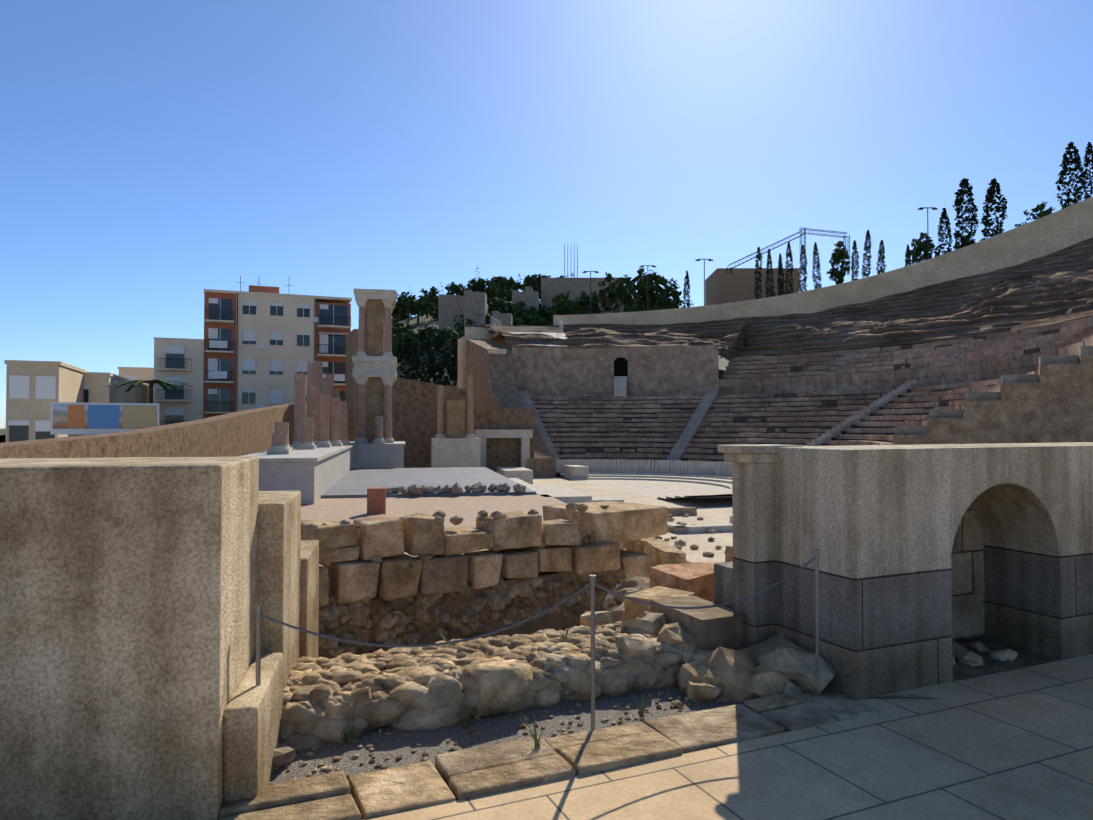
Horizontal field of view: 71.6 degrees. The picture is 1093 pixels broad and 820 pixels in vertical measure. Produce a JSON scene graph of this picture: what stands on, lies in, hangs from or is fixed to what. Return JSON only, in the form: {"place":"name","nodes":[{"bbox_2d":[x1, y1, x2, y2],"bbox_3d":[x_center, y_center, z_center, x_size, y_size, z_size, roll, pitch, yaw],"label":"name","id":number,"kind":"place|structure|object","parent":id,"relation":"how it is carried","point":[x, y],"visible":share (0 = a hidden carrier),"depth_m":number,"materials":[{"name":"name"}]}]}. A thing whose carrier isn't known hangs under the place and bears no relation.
{"place":"outdoors","nodes":[
{"label":"outdoors","id":0,"kind":"place"},
{"bbox_2d":[0,302,729,440],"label":"hill","id":1,"kind":"structure","parent":0,"point":[424,321],"depth_m":148.64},
{"bbox_2d":[438,286,538,349],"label":"castle ruins","id":2,"kind":"object","parent":1,"relation":"on","point":[469,304],"visible":0.33,"depth_m":150.61,"materials":[{"name":"beige stone"}]},
{"bbox_2d":[541,278,623,322],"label":"hill building","id":3,"kind":"structure","parent":1,"relation":"on","point":[551,288],"depth_m":165.53,"materials":[{"name":"beige concrete"}]},
{"bbox_2d":[564,243,577,277],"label":"antenna masts","id":4,"kind":"object","parent":3,"relation":"on","point":[567,263],"visible":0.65,"depth_m":168.61,"materials":[{"name":"silver metal"}]},
{"bbox_2d":[0,428,732,566],"bbox_3d":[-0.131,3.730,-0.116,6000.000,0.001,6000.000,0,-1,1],"label":"ground","id":5,"kind":"structure","parent":0,"point":[715,510],"depth_m":33.22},
{"bbox_2d":[4,360,148,441],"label":"cream building","id":6,"kind":"structure","parent":5,"relation":"on","point":[69,386],"depth_m":51.23,"materials":[{"name":"beige paint"}]},
{"bbox_2d":[50,402,158,437],"bbox_3d":[-27.822,2.164,47.889,5.935,5.225,0.300,1,-1,-30],"label":"billboard frame","id":7,"kind":"object","parent":5,"relation":"on","point":[80,431],"visible":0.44,"depth_m":47.22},
{"bbox_2d":[67,405,84,427],"bbox_3d":[-29.155,0.395,46.969,0.890,1.427,0.015,1,-1,-30],"label":"billboard panel","id":8,"kind":"object","parent":7,"relation":"attached to","point":[76,414],"visible":0.86,"depth_m":46.97,"materials":[{"name":"orange"}]},
{"bbox_2d":[58,429,135,432],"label":"billboard labels","id":9,"kind":"object","parent":7,"relation":"attached to","point":[96,431],"visible":0.62,"depth_m":47.55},
{"bbox_2d":[88,405,119,427],"bbox_3d":[-27.866,0.411,47.703,1.721,1.427,0.015,1,-1,-30],"label":"billboard panel","id":10,"kind":"object","parent":7,"relation":"attached to","point":[103,416],"visible":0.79,"depth_m":47.70,"materials":[{"name":"blue"}]},
{"bbox_2d":[53,404,156,428],"bbox_3d":[-27.746,0.413,47.792,5.695,1.527,0.010,1,-1,-30],"label":"billboard","id":11,"kind":"object","parent":7,"relation":"attached to","point":[60,416],"visible":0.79,"depth_m":46.74},
{"bbox_2d":[123,405,155,427],"bbox_3d":[-26.139,0.432,48.688,1.899,1.427,0.015,1,-1,-30],"label":"billboard panel","id":12,"kind":"object","parent":7,"relation":"attached to","point":[139,416],"visible":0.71,"depth_m":48.67,"materials":[{"name":"brown"}]},
{"bbox_2d":[0,402,306,457],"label":"boundary wall","id":13,"kind":"structure","parent":5,"relation":"on","point":[242,433],"depth_m":29.86,"materials":[{"name":"brown stone"}]},
{"bbox_2d":[0,456,318,819],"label":"wall","id":14,"kind":"structure","parent":5,"relation":"on","point":[134,591],"depth_m":2.91,"materials":[{"name":"stone"}]},
{"bbox_2d":[9,285,351,441],"bbox_3d":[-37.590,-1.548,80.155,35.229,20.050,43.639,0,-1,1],"label":"cream building","id":15,"kind":"structure","parent":5,"relation":"on","point":[289,352],"depth_m":74.91,"materials":[{"name":"beige paint"}]},
{"bbox_2d":[9,298,347,434],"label":"windows","id":16,"kind":"structure","parent":15,"relation":"attached to","point":[19,386],"depth_m":73.81,"materials":[{"name":"glass"}]},
{"bbox_2d":[157,276,350,424],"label":"balcony railings","id":17,"kind":"object","parent":15,"relation":"attached to","point":[240,282],"visible":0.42,"depth_m":73.54,"materials":[{"name":"grey metal"}]},
{"bbox_2d":[259,446,403,504],"bbox_3d":[-9.558,3.210,36.481,5.300,2.630,26.000,0,-1,-11],"label":"stone podium","id":18,"kind":"object","parent":5,"relation":"on","point":[312,482],"visible":0.29,"depth_m":25.55,"materials":[{"name":"grey stone"}]},
{"bbox_2d":[237,441,404,461],"bbox_3d":[-9.558,1.835,36.511,5.500,0.120,26.200,0,-1,-11],"label":"podium top","id":19,"kind":"object","parent":18,"relation":"on","point":[317,454],"visible":0.5,"depth_m":26.88,"materials":[{"name":"white stone"}]},
{"bbox_2d":[345,329,357,441],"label":"tall ruin wall","id":20,"kind":"structure","parent":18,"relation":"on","point":[351,382],"depth_m":67.53,"materials":[{"name":"brown stone"}]},
{"bbox_2d":[267,288,480,467],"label":"column bases","id":21,"kind":"object","parent":5,"relation":"on","point":[454,452],"depth_m":44.70,"materials":[{"name":"grey stone"}]},
{"bbox_2d":[272,307,473,445],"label":"columns","id":22,"kind":"structure","parent":21,"relation":"on","point":[325,418],"depth_m":39.19,"materials":[{"name":"stone"}]},
{"bbox_2d":[366,300,384,442],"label":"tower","id":23,"kind":"structure","parent":21,"relation":"on","point":[375,315],"depth_m":45.04,"materials":[{"name":"brown stone"}]},
{"bbox_2d":[446,400,464,437],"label":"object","id":24,"kind":"object","parent":21,"relation":"on","point":[455,418],"visible":1,"depth_m":51.35,"materials":[{"name":"brown stone"}]},
{"bbox_2d":[356,377,466,467],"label":"red wall","id":25,"kind":"structure","parent":5,"relation":"on","point":[414,415],"depth_m":56.87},
{"bbox_2d":[283,659,600,705],"bbox_3d":[-1.401,2.706,6.398,2.580,2.330,6.100,1,-1,-24],"label":"rubble","id":26,"kind":"object","parent":5,"relation":"on","point":[383,690],"visible":0.04,"depth_m":4.09,"materials":[{"name":"beige stone"}]},
{"bbox_2d":[273,732,324,770],"bbox_3d":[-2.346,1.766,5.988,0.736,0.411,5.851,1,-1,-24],"label":"rock","id":27,"kind":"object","parent":26,"relation":"on","point":[287,749],"depth_m":3.68,"materials":[{"name":"beige stone"}]},
{"bbox_2d":[301,494,622,548],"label":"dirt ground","id":28,"kind":"structure","parent":5,"relation":"on","point":[467,509],"depth_m":23.02,"materials":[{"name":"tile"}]},
{"bbox_2d":[367,487,385,514],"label":"brick pillar","id":29,"kind":"structure","parent":28,"relation":"on","point":[376,500],"depth_m":20.88,"materials":[{"name":"red brick"}]},
{"bbox_2d":[301,501,667,605],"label":"ashlar wall","id":30,"kind":"structure","parent":5,"relation":"on","point":[363,560],"depth_m":12.71,"materials":[{"name":"beige stone"}]},
{"bbox_2d":[446,325,551,387],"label":"park terrace","id":31,"kind":"structure","parent":5,"relation":"on","point":[452,385],"depth_m":103.23,"materials":[{"name":"beige stone"}]},
{"bbox_2d":[705,268,799,305],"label":"park building","id":32,"kind":"structure","parent":31,"relation":"on","point":[735,285],"depth_m":98.95,"materials":[{"name":"brown concrete"}]},
{"bbox_2d":[582,207,937,313],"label":"street lamps","id":33,"kind":"object","parent":31,"relation":"attached to","point":[933,208],"visible":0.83,"depth_m":87.41,"materials":[{"name":"grey metal"}]},
{"bbox_2d":[465,197,1092,349],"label":"parapet wall","id":34,"kind":"structure","parent":31,"relation":"on","point":[1061,229],"depth_m":72.72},
{"bbox_2d":[474,430,532,467],"bbox_3d":[-3.151,3.183,55.426,4.200,3.500,0.800,0,-1,-11],"label":"stone doorway","id":35,"kind":"structure","parent":5,"relation":"on","point":[524,436],"depth_m":55.15,"materials":[{"name":"grey stone"}]},
{"bbox_2d":[473,409,533,472],"bbox_3d":[-3.682,2.505,58.751,4.600,5.000,5.500,0,-1,-11],"label":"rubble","id":36,"kind":"object","parent":5,"relation":"on","point":[502,452],"visible":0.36,"depth_m":56.06,"materials":[{"name":"brown stone"}]},
{"bbox_2d":[466,339,555,477],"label":"ruined wall","id":37,"kind":"structure","parent":5,"relation":"on","point":[489,367],"depth_m":68.08,"materials":[{"name":"brown stone"}]},
{"bbox_2d":[497,467,623,503],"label":"stone paving","id":38,"kind":"structure","parent":5,"relation":"on","point":[524,477],"depth_m":30.67,"materials":[{"name":"beige stone"}]},
{"bbox_2d":[560,465,587,477],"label":"stone block","id":39,"kind":"structure","parent":5,"relation":"on","point":[576,471],"depth_m":53.46,"materials":[{"name":"grey stone"}]},
{"bbox_2d":[149,197,1079,402],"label":"tree trunks","id":40,"kind":"object","parent":5,"relation":"on","point":[395,318],"visible":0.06,"depth_m":101.33,"materials":[{"name":"brown plant"}]},
{"bbox_2d":[106,380,191,391],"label":"palm leaves","id":41,"kind":"object","parent":40,"relation":"attached to","point":[159,382],"visible":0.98,"depth_m":62.42,"materials":[{"name":"green plant"}]},
{"bbox_2d":[392,201,1054,361],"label":"trees","id":42,"kind":"object","parent":40,"relation":"on","point":[663,281],"visible":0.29,"depth_m":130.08,"materials":[{"name":"green plant"}]},
{"bbox_2d":[398,141,1092,385],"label":"trees","id":43,"kind":"object","parent":40,"relation":"on","point":[415,364],"visible":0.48,"depth_m":82.36,"materials":[{"name":"green plant"}]},
{"bbox_2d":[557,470,731,498],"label":"curved steps","id":44,"kind":"structure","parent":5,"relation":"on","point":[721,480],"depth_m":52.72,"materials":[{"name":"grey stone"}]},
{"bbox_2d":[556,459,731,475],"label":"low curved wall","id":45,"kind":"structure","parent":44,"relation":"on","point":[706,467],"depth_m":55.30,"materials":[{"name":"grey stone"}]},
{"bbox_2d":[572,480,729,498],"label":"orchestra floor","id":46,"kind":"structure","parent":5,"relation":"on","point":[651,489],"depth_m":46.22,"materials":[{"name":"beige stone"}]},
{"bbox_2d":[623,507,725,564],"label":"stone blocks","id":47,"kind":"structure","parent":5,"relation":"on","point":[658,550],"depth_m":21.69,"materials":[{"name":"beige stone"}]},
{"bbox_2d":[667,515,732,533],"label":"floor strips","id":48,"kind":"object","parent":5,"relation":"on","point":[678,529],"visible":0.19,"depth_m":26.66,"materials":[{"name":"white stone"}]},
{"bbox_2d":[714,444,802,648],"bbox_3d":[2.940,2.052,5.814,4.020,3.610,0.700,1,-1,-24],"label":"pilaster","id":49,"kind":"object","parent":5,"relation":"on","point":[749,570],"visible":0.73,"depth_m":4.83,"materials":[{"name":"grey stone"}]},
{"bbox_2d":[775,442,1092,699],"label":"arched wall","id":50,"kind":"structure","parent":5,"relation":"on","point":[877,526],"depth_m":4.58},
{"bbox_2d":[951,508,1017,666],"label":"niche stones","id":51,"kind":"object","parent":50,"relation":"on","point":[968,584],"visible":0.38,"depth_m":5.37,"materials":[{"name":"grey stone"}]},
{"bbox_2d":[834,660,1058,698],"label":"curb","id":52,"kind":"structure","parent":5,"relation":"on","point":[913,696],"depth_m":4.30,"materials":[{"name":"grey stone"}]},
{"bbox_2d":[580,546,836,701],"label":"boulders","id":53,"kind":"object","parent":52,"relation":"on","point":[779,662],"depth_m":4.59,"materials":[{"name":"beige stone"}]},
{"bbox_2d":[651,595,742,650],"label":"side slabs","id":54,"kind":"structure","parent":53,"relation":"on","point":[713,628],"depth_m":4.85,"materials":[{"name":"beige stone"}]},
{"bbox_2d":[893,354,1092,444],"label":"radial wall","id":55,"kind":"structure","parent":5,"relation":"on","point":[1054,404],"depth_m":34.39,"materials":[{"name":"brown stone"}]},
{"bbox_2d":[895,346,1092,434],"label":"radial coping","id":56,"kind":"object","parent":55,"relation":"on","point":[993,396],"visible":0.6,"depth_m":35.52,"materials":[{"name":"grey stone"}]},
{"bbox_2d":[319,549,487,565],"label":"wall gaps","id":57,"kind":"object","parent":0,"point":[417,556],"depth_m":15.28,"materials":[{"name":"beige stone"}]},
{"bbox_2d":[458,328,490,388],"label":"wall edge","id":58,"kind":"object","parent":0,"point":[484,334],"depth_m":79.89,"materials":[{"name":"beige stone"}]},
{"bbox_2d":[0,0,1092,427],"label":"sky","id":59,"kind":"structure","parent":0,"point":[155,155],"materials":[{"name":"blue"}]},
{"bbox_2d":[364,654,1092,819],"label":"paving","id":60,"kind":"structure","parent":0,"point":[1015,744],"depth_m":3.35,"materials":[{"name":"beige stone"}]},
{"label":"pit base","id":61,"kind":"object","parent":60,"relation":"on","visible":0},
{"bbox_2d":[318,565,620,658],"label":"rubble wall","id":62,"kind":"structure","parent":61,"relation":"on","point":[456,605],"depth_m":12.93,"materials":[{"name":"brown stone"}]},
{"bbox_2d":[318,568,629,657],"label":"ashlar rubble stones","id":63,"kind":"object","parent":62,"relation":"in","point":[418,610],"visible":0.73,"depth_m":12.33,"materials":[{"name":"brown stone"}]},
{"bbox_2d":[280,621,684,742],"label":"rubble wall","id":64,"kind":"structure","parent":61,"relation":"on","point":[424,687],"depth_m":4.22,"materials":[{"name":"beige stone"}]},
{"bbox_2d":[270,686,743,783],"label":"gravel","id":65,"kind":"structure","parent":61,"relation":"on","point":[432,742],"depth_m":3.90,"materials":[{"name":"grey gravel"}]},
{"bbox_2d":[268,685,743,784],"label":"pebbles","id":66,"kind":"object","parent":65,"relation":"on","point":[679,705],"visible":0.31,"depth_m":3.96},
{"bbox_2d":[342,545,707,747],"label":"weeds","id":67,"kind":"object","parent":65,"relation":"on","point":[349,736],"visible":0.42,"depth_m":3.97,"materials":[{"name":"green plant"}]},
{"bbox_2d":[255,549,818,729],"bbox_3d":[0.145,1.224,3.803,3.008,0.880,0.064,0,-1,-20],"label":"post chain","id":68,"kind":"object","parent":65,"relation":"on","point":[258,607],"visible":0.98,"depth_m":3.81,"materials":[{"name":"silver metal"}]},
{"bbox_2d":[219,689,879,819],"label":"kerb","id":69,"kind":"structure","parent":61,"relation":"on","point":[471,773],"depth_m":3.40,"materials":[{"name":"beige stone"}]},
{"bbox_2d":[482,237,1092,361],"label":"scarp","id":70,"kind":"structure","parent":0,"point":[1053,288],"depth_m":66.90,"materials":[{"name":"brown stone"}]},
{"bbox_2d":[490,326,563,339],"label":"stair","id":71,"kind":"object","parent":70,"relation":"on","point":[497,336],"visible":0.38,"depth_m":79.86,"materials":[{"name":"beige stone"}]},
{"bbox_2d":[490,316,562,331],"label":"stair rails","id":72,"kind":"object","parent":71,"relation":"on","point":[561,328],"visible":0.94,"depth_m":79.65,"materials":[{"name":"white metal"}]},
{"bbox_2d":[504,332,566,345],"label":"metal cover","id":73,"kind":"object","parent":70,"relation":"on","point":[559,335],"visible":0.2,"depth_m":76.11,"materials":[{"name":"grey metal"}]},
{"bbox_2d":[532,321,1092,497],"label":"seats","id":74,"kind":"object","parent":70,"relation":"on","point":[824,404],"visible":0.17,"depth_m":59.40,"materials":[{"name":"brown stone"}]},
{"bbox_2d":[512,345,718,396],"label":"retaining wall","id":75,"kind":"structure","parent":74,"relation":"on","point":[668,371],"depth_m":69.81,"materials":[{"name":"stone"}]},
{"bbox_2d":[614,358,627,376],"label":"doorway opening","id":76,"kind":"object","parent":75,"relation":"in","point":[620,366],"visible":0.4,"depth_m":71.08,"materials":[{"name":"black"}]},
{"bbox_2d":[614,376,626,395],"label":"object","id":77,"kind":"object","parent":74,"relation":"on","point":[620,385],"visible":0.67,"depth_m":68.81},
{"bbox_2d":[518,324,1092,461],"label":"stairways","id":78,"kind":"object","parent":74,"relation":"on","point":[689,432],"visible":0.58,"depth_m":57.75,"materials":[{"name":"grey stone"}]},
{"bbox_2d":[530,316,1092,468],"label":"seating tiers","id":79,"kind":"object","parent":74,"relation":"on","point":[1005,345],"visible":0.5,"depth_m":58.58,"materials":[{"name":"brown stone"}]},
{"bbox_2d":[719,337,1092,394],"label":"walkway wall","id":80,"kind":"structure","parent":74,"relation":"on","point":[839,382],"depth_m":55.74,"materials":[{"name":"grey stone"}]},
{"bbox_2d":[726,227,849,273],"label":"stage truss","id":81,"kind":"object","parent":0,"point":[800,236],"visible":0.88,"depth_m":90.73,"materials":[{"name":"grey metal"}]},
{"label":"stage base","id":82,"kind":"object","parent":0,"visible":0},
{"bbox_2d":[321,467,535,497],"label":"stage deck","id":83,"kind":"structure","parent":82,"relation":"on","point":[354,482],"depth_m":32.69,"materials":[{"name":"grey concrete"}]},
{"bbox_2d":[386,482,525,495],"bbox_3d":[-3.260,2.784,26.690,5.126,0.523,1.094,0,-1,-11],"label":"row of rubble","id":84,"kind":"object","parent":83,"relation":"on","point":[455,489],"visible":0.94,"depth_m":26.46,"materials":[{"name":"grey stone"}]}
]}

